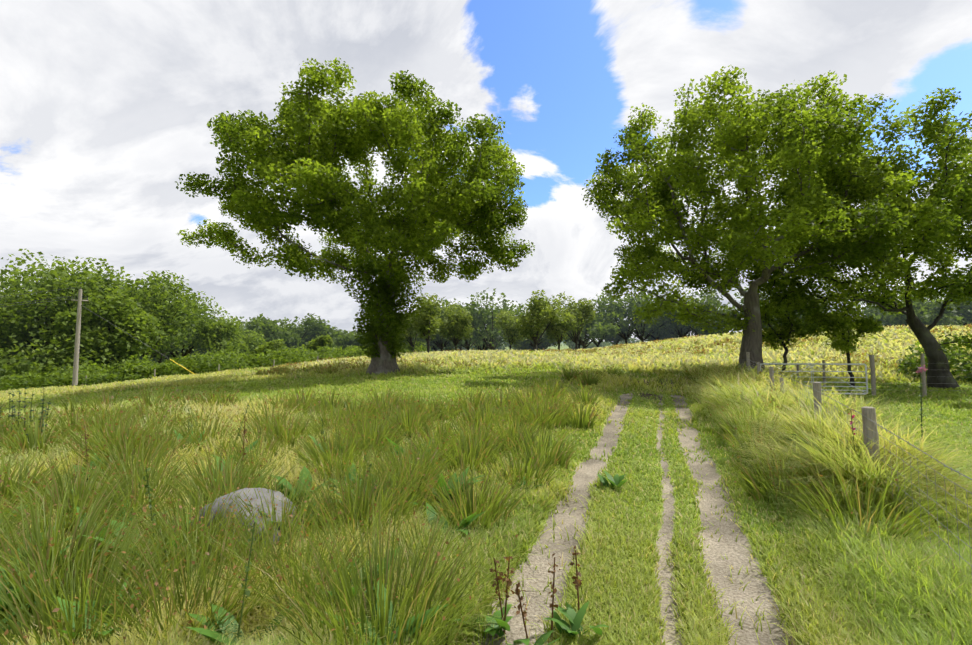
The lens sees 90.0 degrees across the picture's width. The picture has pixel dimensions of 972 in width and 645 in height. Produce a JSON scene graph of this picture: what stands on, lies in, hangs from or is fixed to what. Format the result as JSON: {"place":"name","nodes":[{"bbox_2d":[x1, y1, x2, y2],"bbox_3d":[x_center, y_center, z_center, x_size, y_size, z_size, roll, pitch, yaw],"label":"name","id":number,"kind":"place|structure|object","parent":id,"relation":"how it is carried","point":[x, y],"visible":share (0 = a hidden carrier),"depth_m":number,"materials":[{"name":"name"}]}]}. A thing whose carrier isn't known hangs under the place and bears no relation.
{"place":"outdoors","nodes":[
{"label":"outdoors","id":0,"kind":"place"},
{"bbox_2d":[0,249,971,390],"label":"background trees","id":1,"kind":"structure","parent":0,"point":[131,310],"depth_m":62.65,"materials":[{"name":"green plant"}]},
{"bbox_2d":[0,0,971,341],"label":"sky","id":2,"kind":"structure","parent":0,"point":[105,104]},
{"bbox_2d":[11,328,971,644],"bbox_3d":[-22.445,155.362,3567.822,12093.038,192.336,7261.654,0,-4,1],"label":"ground","id":3,"kind":"structure","parent":0,"point":[733,548],"depth_m":4.32,"materials":[{"name":"beige soil"}]},
{"bbox_2d":[71,289,87,385],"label":"utility pole","id":4,"kind":"object","parent":3,"relation":"on","point":[76,353],"visible":0.96,"depth_m":41.05,"materials":[{"name":"grey wood"}]},
{"bbox_2d":[0,287,168,358],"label":"utility wires","id":5,"kind":"object","parent":4,"relation":"attached to","point":[66,299],"visible":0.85,"depth_m":41.96,"materials":[{"name":"black metal"}]},
{"bbox_2d":[191,488,295,550],"bbox_3d":[-2.212,1.859,4.481,0.888,0.671,0.774,0,-4,1],"label":"boulder","id":6,"kind":"object","parent":3,"relation":"on","point":[258,500],"visible":0.27,"depth_m":4.31,"materials":[{"name":"grey stone"}]},
{"bbox_2d":[175,57,534,374],"bbox_3d":[-6.870,-4.847,26.170,16.830,16.218,16.326,3,-5,-36],"label":"oak","id":7,"kind":"object","parent":3,"relation":"on","point":[357,139],"depth_m":22.88,"materials":[{"name":"green plant"}]},
{"bbox_2d":[0,365,929,644],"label":"weeds","id":8,"kind":"object","parent":3,"relation":"on","point":[498,623],"visible":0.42,"depth_m":3.11,"materials":[{"name":"green plant"}]},
{"bbox_2d":[0,324,971,644],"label":"grass","id":9,"kind":"structure","parent":3,"relation":"on","point":[862,562],"depth_m":4.74,"materials":[{"name":"green plant"}]},
{"bbox_2d":[85,352,926,466],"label":"fence posts","id":10,"kind":"object","parent":3,"relation":"on","point":[869,412],"visible":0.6,"depth_m":7.78,"materials":[{"name":"wood"}]},
{"bbox_2d":[760,363,871,394],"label":"field gate","id":11,"kind":"structure","parent":10,"relation":"attached to","point":[865,371],"depth_m":18.67,"materials":[{"name":"grey metal"}]},
{"bbox_2d":[747,359,971,574],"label":"fence wire","id":12,"kind":"object","parent":10,"relation":"attached to","point":[903,463],"visible":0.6,"depth_m":4.17,"materials":[{"name":"grey metal"}]},
{"bbox_2d":[582,65,935,370],"bbox_3d":[11.079,-3.640,20.819,14.206,13.193,12.919,0,-4,1],"label":"oak","id":13,"kind":"object","parent":3,"relation":"on","point":[755,120],"depth_m":18.62,"materials":[{"name":"green plant"}]},
{"bbox_2d":[735,296,826,374],"bbox_3d":[12.748,1.025,21.088,3.434,4.345,2.710,0,-4,1],"label":"hawthorn","id":14,"kind":"object","parent":3,"relation":"on","point":[801,330],"depth_m":20.79,"materials":[{"name":"green plant"}]},
{"bbox_2d":[705,87,971,388],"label":"tree","id":15,"kind":"object","parent":3,"relation":"on","point":[938,220],"depth_m":19.84,"materials":[{"name":"green plant"}]},
{"bbox_2d":[797,304,886,387],"bbox_3d":[15.580,1.292,21.340,3.621,4.193,3.130,0,-4,1],"label":"hawthorn","id":16,"kind":"object","parent":3,"relation":"on","point":[865,323],"depth_m":20.65,"materials":[{"name":"green plant"}]}
]}

